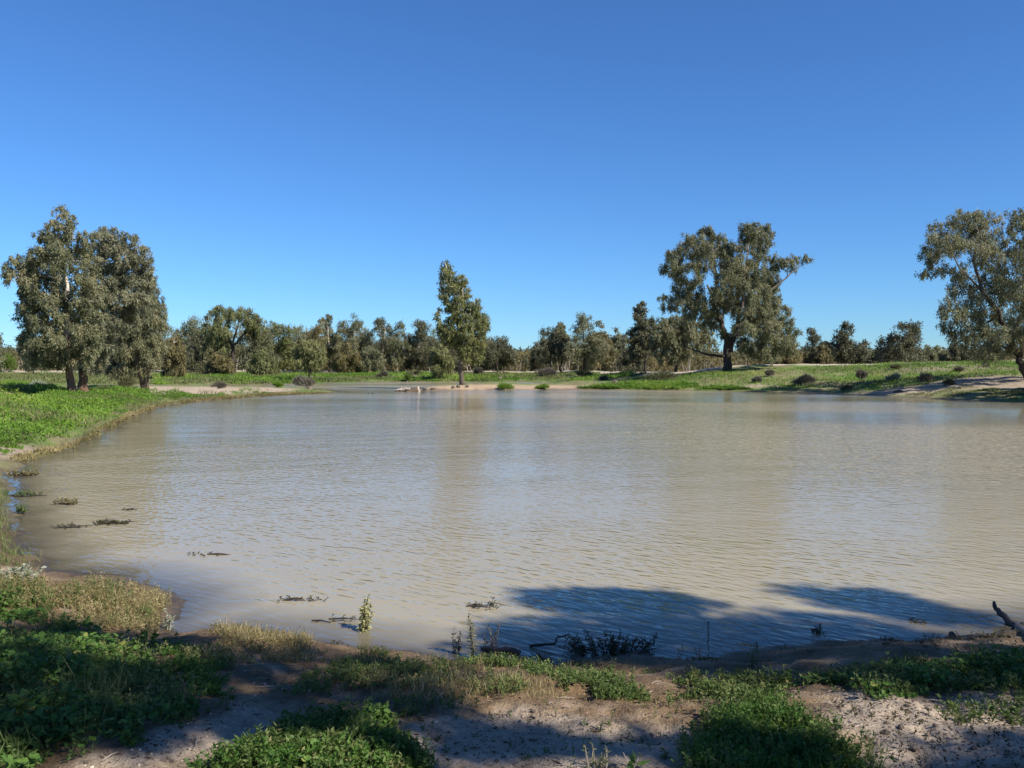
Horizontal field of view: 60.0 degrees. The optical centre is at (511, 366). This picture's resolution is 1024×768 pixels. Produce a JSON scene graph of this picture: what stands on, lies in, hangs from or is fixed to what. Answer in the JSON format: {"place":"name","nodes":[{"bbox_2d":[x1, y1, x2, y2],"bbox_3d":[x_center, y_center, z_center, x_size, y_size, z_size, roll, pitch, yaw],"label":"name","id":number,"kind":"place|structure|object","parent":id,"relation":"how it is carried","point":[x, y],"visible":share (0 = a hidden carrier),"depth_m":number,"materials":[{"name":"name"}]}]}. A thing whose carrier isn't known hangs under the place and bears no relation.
{"place":"outdoors","nodes":[
{"label":"outdoors","id":0,"kind":"place"},
{"bbox_2d":[0,359,1023,767],"bbox_3d":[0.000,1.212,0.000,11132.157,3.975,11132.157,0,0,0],"label":"ground","id":1,"kind":"structure","parent":0,"point":[190,607],"depth_m":5.55,"materials":[{"name":"brown soil"}]},
{"bbox_2d":[0,352,18,371],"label":"shrub","id":2,"kind":"object","parent":1,"relation":"on","point":[9,362],"visible":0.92,"depth_m":171.84,"materials":[{"name":"green plant"}]},
{"bbox_2d":[0,475,41,569],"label":"grass","id":3,"kind":"structure","parent":1,"relation":"on","point":[9,549],"depth_m":10.75,"materials":[{"name":"green plant"}]},
{"bbox_2d":[0,562,46,580],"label":"silver shrub","id":4,"kind":"object","parent":1,"relation":"on","point":[21,569],"visible":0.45,"depth_m":8.28,"materials":[{"name":"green plant"}]},
{"bbox_2d":[0,559,81,608],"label":"leafy ground cover","id":5,"kind":"object","parent":1,"relation":"on","point":[34,600],"visible":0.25,"depth_m":7.75,"materials":[{"name":"green plant"}]},
{"bbox_2d":[0,203,112,391],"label":"gum tree","id":6,"kind":"object","parent":1,"relation":"on","point":[75,326],"visible":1,"depth_m":49.79,"materials":[{"name":"green plant"}]},
{"bbox_2d":[0,372,153,384],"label":"ground cover","id":7,"kind":"object","parent":1,"relation":"on","point":[53,378],"visible":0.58,"depth_m":107.61,"materials":[{"name":"green plant"}]},
{"bbox_2d":[0,567,172,635],"bbox_3d":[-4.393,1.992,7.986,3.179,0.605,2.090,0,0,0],"label":"grass","id":8,"kind":"structure","parent":1,"relation":"on","point":[147,620],"depth_m":7.83,"materials":[{"name":"plant"}]},
{"bbox_2d":[0,585,204,767],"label":"grass","id":9,"kind":"structure","parent":1,"relation":"on","point":[118,682],"depth_m":4.77,"materials":[{"name":"green plant"}]},
{"bbox_2d":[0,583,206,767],"bbox_3d":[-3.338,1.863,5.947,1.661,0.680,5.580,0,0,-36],"label":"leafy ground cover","id":10,"kind":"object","parent":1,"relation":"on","point":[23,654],"visible":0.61,"depth_m":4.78,"materials":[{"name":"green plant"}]},
{"bbox_2d":[76,225,158,391],"bbox_3d":[-24.189,-3.420,54.757,4.491,10.854,6.017,0,0,-36],"label":"gum tree","id":11,"kind":"object","parent":1,"relation":"on","point":[113,246],"visible":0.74,"depth_m":54.05,"materials":[{"name":"green plant"}]},
{"bbox_2d":[117,374,139,386],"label":"shrub","id":12,"kind":"object","parent":1,"relation":"on","point":[127,380],"visible":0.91,"depth_m":66.56,"materials":[{"name":"green plant"}]},
{"bbox_2d":[103,276,169,388],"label":"gum tree","id":13,"kind":"object","parent":1,"relation":"on","point":[137,351],"visible":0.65,"depth_m":67.80,"materials":[{"name":"green plant"}]},
{"bbox_2d":[0,379,329,447],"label":"ground cover","id":14,"kind":"object","parent":1,"relation":"on","point":[85,409],"visible":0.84,"depth_m":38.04,"materials":[{"name":"green plant"}]},
{"bbox_2d":[8,391,334,462],"bbox_3d":[-16.930,2.155,48.444,7.451,0.316,56.294,0,0,-4],"label":"ground cover","id":15,"kind":"object","parent":1,"relation":"on","point":[29,455],"visible":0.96,"depth_m":33.71,"materials":[{"name":"plant"}]},
{"bbox_2d":[158,333,186,376],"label":"gum tree","id":16,"kind":"object","parent":1,"relation":"on","point":[173,364],"visible":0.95,"depth_m":112.81,"materials":[{"name":"green plant"}]},
{"bbox_2d":[121,628,236,747],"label":"herbs","id":17,"kind":"object","parent":1,"relation":"on","point":[212,687],"visible":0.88,"depth_m":5.17,"materials":[{"name":"green plant"}]},
{"bbox_2d":[163,315,230,369],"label":"gum tree","id":18,"kind":"object","parent":1,"relation":"on","point":[184,329],"visible":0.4,"depth_m":164.00,"materials":[{"name":"green plant"}]},
{"bbox_2d":[183,333,220,372],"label":"gum tree","id":19,"kind":"object","parent":1,"relation":"on","point":[194,362],"visible":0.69,"depth_m":148.25,"materials":[{"name":"green plant"}]},
{"bbox_2d":[202,351,236,374],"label":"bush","id":20,"kind":"object","parent":1,"relation":"on","point":[217,363],"visible":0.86,"depth_m":134.61,"materials":[{"name":"green plant"}]},
{"bbox_2d":[200,303,267,373],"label":"forked tree","id":21,"kind":"object","parent":1,"relation":"on","point":[227,316],"visible":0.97,"depth_m":148.14,"materials":[{"name":"green plant"}]},
{"bbox_2d":[223,320,252,369],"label":"gum tree","id":22,"kind":"object","parent":1,"relation":"on","point":[240,348],"visible":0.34,"depth_m":181.66,"materials":[{"name":"green plant"}]},
{"bbox_2d":[139,630,364,696],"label":"herbs","id":23,"kind":"object","parent":1,"relation":"on","point":[308,679],"visible":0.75,"depth_m":5.66,"materials":[{"name":"green plant"}]},
{"bbox_2d":[238,328,282,372],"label":"gum tree","id":24,"kind":"object","parent":1,"relation":"on","point":[269,341],"visible":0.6,"depth_m":153.33,"materials":[{"name":"green plant"}]},
{"bbox_2d":[249,346,281,374],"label":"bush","id":25,"kind":"object","parent":1,"relation":"on","point":[264,363],"visible":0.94,"depth_m":133.29,"materials":[{"name":"green plant"}]},
{"bbox_2d":[208,618,328,663],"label":"grass","id":26,"kind":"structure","parent":1,"relation":"on","point":[278,633],"depth_m":6.81,"materials":[{"name":"plant"}]},
{"bbox_2d":[266,321,296,371],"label":"gum tree","id":27,"kind":"object","parent":1,"relation":"on","point":[284,342],"visible":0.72,"depth_m":159.00,"materials":[{"name":"green plant"}]},
{"bbox_2d":[274,324,308,371],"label":"gum tree","id":28,"kind":"object","parent":1,"relation":"on","point":[301,333],"visible":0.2,"depth_m":162.69,"materials":[{"name":"green plant"}]},
{"bbox_2d":[291,374,316,388],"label":"shrub","id":29,"kind":"object","parent":1,"relation":"on","point":[301,380],"visible":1,"depth_m":90.73,"materials":[{"name":"grey plant"}]},
{"bbox_2d":[290,339,328,378],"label":"drooping tree","id":30,"kind":"object","parent":1,"relation":"on","point":[310,357],"visible":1,"depth_m":116.68,"materials":[{"name":"green plant"}]},
{"bbox_2d":[182,694,438,767],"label":"herbs","id":31,"kind":"object","parent":1,"relation":"on","point":[304,759],"visible":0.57,"depth_m":3.90,"materials":[{"name":"green plant"}]},
{"bbox_2d":[297,324,331,371],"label":"gum tree","id":32,"kind":"object","parent":1,"relation":"on","point":[317,330],"visible":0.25,"depth_m":166.03,"materials":[{"name":"green plant"}]},
{"bbox_2d":[239,698,402,765],"bbox_3d":[-0.871,1.787,4.299,0.682,0.264,1.090,0,0,0],"label":"leafy ground cover","id":33,"kind":"object","parent":1,"relation":"on","point":[384,708],"visible":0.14,"depth_m":4.49,"materials":[{"name":"green plant"}]},
{"bbox_2d":[317,314,344,372],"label":"gum tree","id":34,"kind":"object","parent":1,"relation":"on","point":[327,339],"visible":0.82,"depth_m":169.49,"materials":[{"name":"green plant"}]},
{"bbox_2d":[330,341,360,372],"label":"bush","id":35,"kind":"object","parent":1,"relation":"on","point":[343,362],"visible":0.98,"depth_m":147.88,"materials":[{"name":"green plant"}]},
{"bbox_2d":[326,312,377,367],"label":"gum tree","id":36,"kind":"object","parent":1,"relation":"on","point":[348,334],"visible":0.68,"depth_m":169.81,"materials":[{"name":"green plant"}]},
{"bbox_2d":[353,345,387,372],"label":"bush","id":37,"kind":"object","parent":1,"relation":"on","point":[374,361],"visible":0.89,"depth_m":148.84,"materials":[{"name":"green plant"}]},
{"bbox_2d":[359,317,396,366],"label":"gum tree","id":38,"kind":"object","parent":1,"relation":"on","point":[384,339],"visible":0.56,"depth_m":169.13,"materials":[{"name":"green plant"}]},
{"bbox_2d":[152,370,646,384],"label":"ground cover","id":39,"kind":"object","parent":1,"relation":"on","point":[183,380],"visible":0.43,"depth_m":127.66,"materials":[{"name":"green plant"}]},
{"bbox_2d":[386,322,421,371],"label":"gum tree","id":40,"kind":"object","parent":1,"relation":"on","point":[400,360],"visible":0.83,"depth_m":163.85,"materials":[{"name":"green plant"}]},
{"bbox_2d":[404,319,436,371],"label":"gum tree","id":41,"kind":"object","parent":1,"relation":"on","point":[421,354],"visible":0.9,"depth_m":164.21,"materials":[{"name":"green plant"}]},
{"bbox_2d":[328,645,547,713],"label":"grass","id":42,"kind":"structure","parent":1,"relation":"on","point":[452,683],"depth_m":5.28,"materials":[{"name":"plant"}]},
{"bbox_2d":[427,342,455,378],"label":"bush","id":43,"kind":"object","parent":1,"relation":"on","point":[440,359],"visible":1,"depth_m":128.81,"materials":[{"name":"green plant"}]},
{"bbox_2d":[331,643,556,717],"bbox_3d":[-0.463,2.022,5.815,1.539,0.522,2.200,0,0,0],"label":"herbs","id":44,"kind":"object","parent":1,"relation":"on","point":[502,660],"visible":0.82,"depth_m":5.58,"materials":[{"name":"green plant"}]},
{"bbox_2d":[428,341,468,372],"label":"gum tree","id":45,"kind":"object","parent":1,"relation":"on","point":[451,351],"visible":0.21,"depth_m":158.63,"materials":[{"name":"green plant"}]},
{"bbox_2d":[432,259,491,384],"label":"gum tree","id":46,"kind":"object","parent":1,"relation":"on","point":[459,340],"visible":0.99,"depth_m":87.28,"materials":[{"name":"green plant"}]},
{"bbox_2d":[465,612,477,656],"bbox_3d":[-0.312,2.143,7.005,0.119,0.396,0.107,0,0,26],"label":"tall weed","id":47,"kind":"object","parent":1,"relation":"on","point":[472,644],"visible":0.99,"depth_m":7.00,"materials":[{"name":"green plant"}]},
{"bbox_2d":[481,335,521,371],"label":"gum tree","id":48,"kind":"object","parent":1,"relation":"on","point":[507,356],"visible":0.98,"depth_m":157.64,"materials":[{"name":"green plant"}]},
{"bbox_2d":[0,620,1023,767],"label":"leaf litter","id":49,"kind":"object","parent":1,"relation":"on","point":[448,759],"visible":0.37,"depth_m":4.71,"materials":[{"name":"brown plant"}]},
{"bbox_2d":[1,344,1023,370],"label":"wood","id":50,"kind":"object","parent":1,"relation":"on","point":[527,350],"depth_m":242.44,"materials":[{"name":"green plant"}]},
{"bbox_2d":[1,346,1023,371],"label":"scrub","id":51,"kind":"object","parent":1,"relation":"on","point":[701,360],"depth_m":184.79,"materials":[{"name":"green plant"}]},
{"bbox_2d":[519,341,546,370],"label":"gum tree","id":52,"kind":"object","parent":1,"relation":"on","point":[532,363],"visible":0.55,"depth_m":163.24,"materials":[{"name":"green plant"}]},
{"bbox_2d":[396,696,701,767],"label":"herbs","id":53,"kind":"object","parent":1,"relation":"on","point":[568,732],"visible":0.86,"depth_m":4.49,"materials":[{"name":"green plant"}]},
{"bbox_2d":[533,325,570,369],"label":"gum tree","id":54,"kind":"object","parent":1,"relation":"on","point":[551,348],"visible":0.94,"depth_m":147.23,"materials":[{"name":"green plant"}]},
{"bbox_2d":[83,633,1023,767],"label":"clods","id":55,"kind":"object","parent":1,"relation":"on","point":[912,747],"visible":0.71,"depth_m":4.42,"materials":[{"name":"brown soil"}]},
{"bbox_2d":[84,645,1023,767],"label":"pebbles","id":56,"kind":"object","parent":1,"relation":"on","point":[167,744],"visible":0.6,"depth_m":4.30,"materials":[{"name":"stone"}]},
{"bbox_2d":[102,637,1020,765],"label":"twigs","id":57,"kind":"object","parent":1,"relation":"on","point":[499,709],"visible":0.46,"depth_m":4.91,"materials":[{"name":"brown wood"}]},
{"bbox_2d":[557,335,592,370],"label":"gum tree","id":58,"kind":"object","parent":1,"relation":"on","point":[575,364],"visible":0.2,"depth_m":186.55,"materials":[{"name":"green plant"}]},
{"bbox_2d":[418,654,740,714],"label":"grass","id":59,"kind":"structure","parent":1,"relation":"on","point":[540,686],"depth_m":5.37,"materials":[{"name":"plant"}]},
{"bbox_2d":[562,311,611,370],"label":"gum tree","id":60,"kind":"object","parent":1,"relation":"on","point":[591,354],"visible":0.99,"depth_m":144.03,"materials":[{"name":"green plant"}]},
{"bbox_2d":[583,742,609,767],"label":"herb","id":61,"kind":"object","parent":1,"relation":"on","point":[600,760],"visible":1,"depth_m":4.00,"materials":[{"name":"green plant"}]},
{"bbox_2d":[580,320,618,370],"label":"gum tree","id":62,"kind":"object","parent":1,"relation":"on","point":[615,354],"visible":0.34,"depth_m":147.29,"materials":[{"name":"green plant"}]},
{"bbox_2d":[559,628,659,656],"bbox_3d":[0.790,2.240,7.152,0.842,0.227,0.414,0,0,0],"label":"drowned shrub","id":63,"kind":"object","parent":1,"relation":"on","point":[611,648],"visible":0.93,"depth_m":7.12,"materials":[{"name":"plant"}]},
{"bbox_2d":[604,327,628,371],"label":"gum tree","id":64,"kind":"object","parent":1,"relation":"on","point":[622,343],"visible":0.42,"depth_m":149.40,"materials":[{"name":"green plant"}]},
{"bbox_2d":[616,347,648,371],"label":"gum tree","id":65,"kind":"object","parent":1,"relation":"on","point":[627,364],"visible":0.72,"depth_m":138.92,"materials":[{"name":"green plant"}]},
{"bbox_2d":[623,750,650,767],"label":"herb","id":66,"kind":"object","parent":1,"relation":"on","point":[631,762],"visible":1,"depth_m":3.94,"materials":[{"name":"green plant"}]},
{"bbox_2d":[623,301,658,371],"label":"gum tree","id":67,"kind":"object","parent":1,"relation":"on","point":[639,341],"visible":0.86,"depth_m":124.01,"materials":[{"name":"green plant"}]},
{"bbox_2d":[643,369,680,380],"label":"shrub","id":68,"kind":"object","parent":1,"relation":"on","point":[661,375],"visible":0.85,"depth_m":94.75,"materials":[{"name":"green plant"}]},
{"bbox_2d":[576,380,753,389],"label":"ground cover","id":69,"kind":"object","parent":1,"relation":"on","point":[660,385],"visible":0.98,"depth_m":85.97,"materials":[{"name":"green plant"}]},
{"bbox_2d":[546,658,790,704],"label":"herbs","id":70,"kind":"object","parent":1,"relation":"on","point":[604,682],"visible":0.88,"depth_m":5.40,"materials":[{"name":"green plant"}]},
{"bbox_2d":[331,623,1023,671],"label":"herbs","id":71,"kind":"object","parent":1,"relation":"on","point":[708,657],"visible":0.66,"depth_m":6.58,"materials":[{"name":"green plant"}]},
{"bbox_2d":[648,314,719,371],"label":"gum tree","id":72,"kind":"object","parent":1,"relation":"on","point":[666,338],"visible":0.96,"depth_m":114.82,"materials":[{"name":"green plant"}]},
{"bbox_2d":[656,220,814,371],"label":"box tree","id":73,"kind":"object","parent":1,"relation":"on","point":[739,279],"visible":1,"depth_m":96.01,"materials":[{"name":"green plant"}]},
{"bbox_2d":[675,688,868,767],"bbox_3d":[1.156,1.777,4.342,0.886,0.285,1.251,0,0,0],"label":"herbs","id":74,"kind":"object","parent":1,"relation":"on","point":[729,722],"visible":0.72,"depth_m":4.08,"materials":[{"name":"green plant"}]},
{"bbox_2d":[763,346,802,363],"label":"gum tree","id":75,"kind":"object","parent":1,"relation":"on","point":[793,359],"visible":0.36,"depth_m":129.02,"materials":[{"name":"green plant"}]},
{"bbox_2d":[670,679,903,767],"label":"herbs","id":76,"kind":"object","parent":1,"relation":"on","point":[711,709],"visible":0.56,"depth_m":4.21,"materials":[{"name":"green plant"}]},
{"bbox_2d":[789,372,816,385],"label":"shrub","id":77,"kind":"object","parent":1,"relation":"on","point":[804,378],"visible":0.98,"depth_m":81.17,"materials":[{"name":"green plant"}]},
{"bbox_2d":[592,359,1023,390],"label":"ground cover","id":78,"kind":"object","parent":1,"relation":"on","point":[887,367],"visible":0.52,"depth_m":86.05,"materials":[{"name":"green plant"}]},
{"bbox_2d":[801,344,833,363],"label":"gum tree","id":79,"kind":"object","parent":1,"relation":"on","point":[821,355],"visible":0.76,"depth_m":134.65,"materials":[{"name":"green plant"}]},
{"bbox_2d":[804,327,832,358],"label":"gum tree","id":80,"kind":"object","parent":1,"relation":"on","point":[813,338],"visible":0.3,"depth_m":148.88,"materials":[{"name":"green plant"}]},
{"bbox_2d":[822,321,868,363],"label":"gum tree","id":81,"kind":"object","parent":1,"relation":"on","point":[843,347],"visible":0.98,"depth_m":139.11,"materials":[{"name":"green plant"}]},
{"bbox_2d":[848,338,871,363],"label":"gum tree","id":82,"kind":"object","parent":1,"relation":"on","point":[859,359],"visible":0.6,"depth_m":149.72,"materials":[{"name":"green plant"}]},
{"bbox_2d":[747,639,1023,698],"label":"leafy ground cover","id":83,"kind":"object","parent":1,"relation":"on","point":[943,676],"visible":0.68,"depth_m":5.29,"materials":[{"name":"green plant"}]},
{"bbox_2d":[871,319,930,363],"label":"gum tree","id":84,"kind":"object","parent":1,"relation":"on","point":[905,345],"visible":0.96,"depth_m":127.08,"materials":[{"name":"green plant"}]},
{"bbox_2d":[831,684,1023,767],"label":"herbs","id":85,"kind":"object","parent":1,"relation":"on","point":[946,715],"visible":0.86,"depth_m":4.33,"materials":[{"name":"green plant"}]},
{"bbox_2d":[913,344,941,361],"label":"gum tree","id":86,"kind":"object","parent":1,"relation":"on","point":[932,356],"visible":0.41,"depth_m":147.85,"materials":[{"name":"green plant"}]},
{"bbox_2d":[936,342,975,361],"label":"gum tree","id":87,"kind":"object","parent":1,"relation":"on","point":[956,353],"visible":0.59,"depth_m":148.62,"materials":[{"name":"green plant"}]},
{"bbox_2d":[893,385,1023,399],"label":"ground cover","id":88,"kind":"object","parent":1,"relation":"on","point":[992,390],"visible":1,"depth_m":62.01,"materials":[{"name":"green plant"}]},
{"bbox_2d":[914,207,1023,378],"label":"gum tree","id":89,"kind":"object","parent":1,"relation":"on","point":[985,247],"visible":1,"depth_m":67.30,"materials":[{"name":"green plant"}]},
{"bbox_2d":[934,675,1023,726],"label":"herbs","id":90,"kind":"object","parent":1,"relation":"on","point":[1015,709],"visible":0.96,"depth_m":4.71,"materials":[{"name":"green plant"}]},
{"bbox_2d":[992,601,1023,633],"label":"fallen branch","id":91,"kind":"object","parent":1,"relation":"on","point":[1009,621],"visible":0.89,"depth_m":7.88,"materials":[{"name":"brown wood"}]},
{"bbox_2d":[0,0,1023,354],"label":"sky","id":92,"kind":"structure","parent":0,"point":[297,162],"materials":[{"name":"blue"}]},
{"bbox_2d":[1,382,1023,650],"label":"water","id":93,"kind":"structure","parent":0,"point":[549,516],"depth_m":14.31,"materials":[{"name":"brown liquid"}]},
{"bbox_2d":[6,469,39,476],"bbox_3d":[-10.290,2.241,18.668,0.694,0.170,0.452,0,0,15],"label":"floating weed","id":94,"kind":"object","parent":93,"relation":"on","point":[15,473],"visible":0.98,"depth_m":18.57,"materials":[{"name":"brown plant"}]},
{"bbox_2d":[1,489,46,497],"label":"floating weed","id":95,"kind":"object","parent":93,"relation":"on","point":[21,494],"visible":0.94,"depth_m":15.65,"materials":[{"name":"green plant"}]},
{"bbox_2d":[356,594,375,632],"bbox_3d":[-1.278,2.164,7.715,0.182,0.377,0.166,0,0,-33],"label":"water weed","id":96,"kind":"object","parent":93,"relation":"in","point":[363,625],"visible":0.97,"depth_m":7.70,"materials":[{"name":"green plant"}]},
{"bbox_2d":[480,646,520,655],"bbox_3d":[-0.097,2.263,7.064,0.361,0.077,0.074,0,0,29],"label":"sunken log","id":97,"kind":"object","parent":93,"relation":"on","point":[508,649],"visible":0.82,"depth_m":7.03,"materials":[{"name":"brown wood"}]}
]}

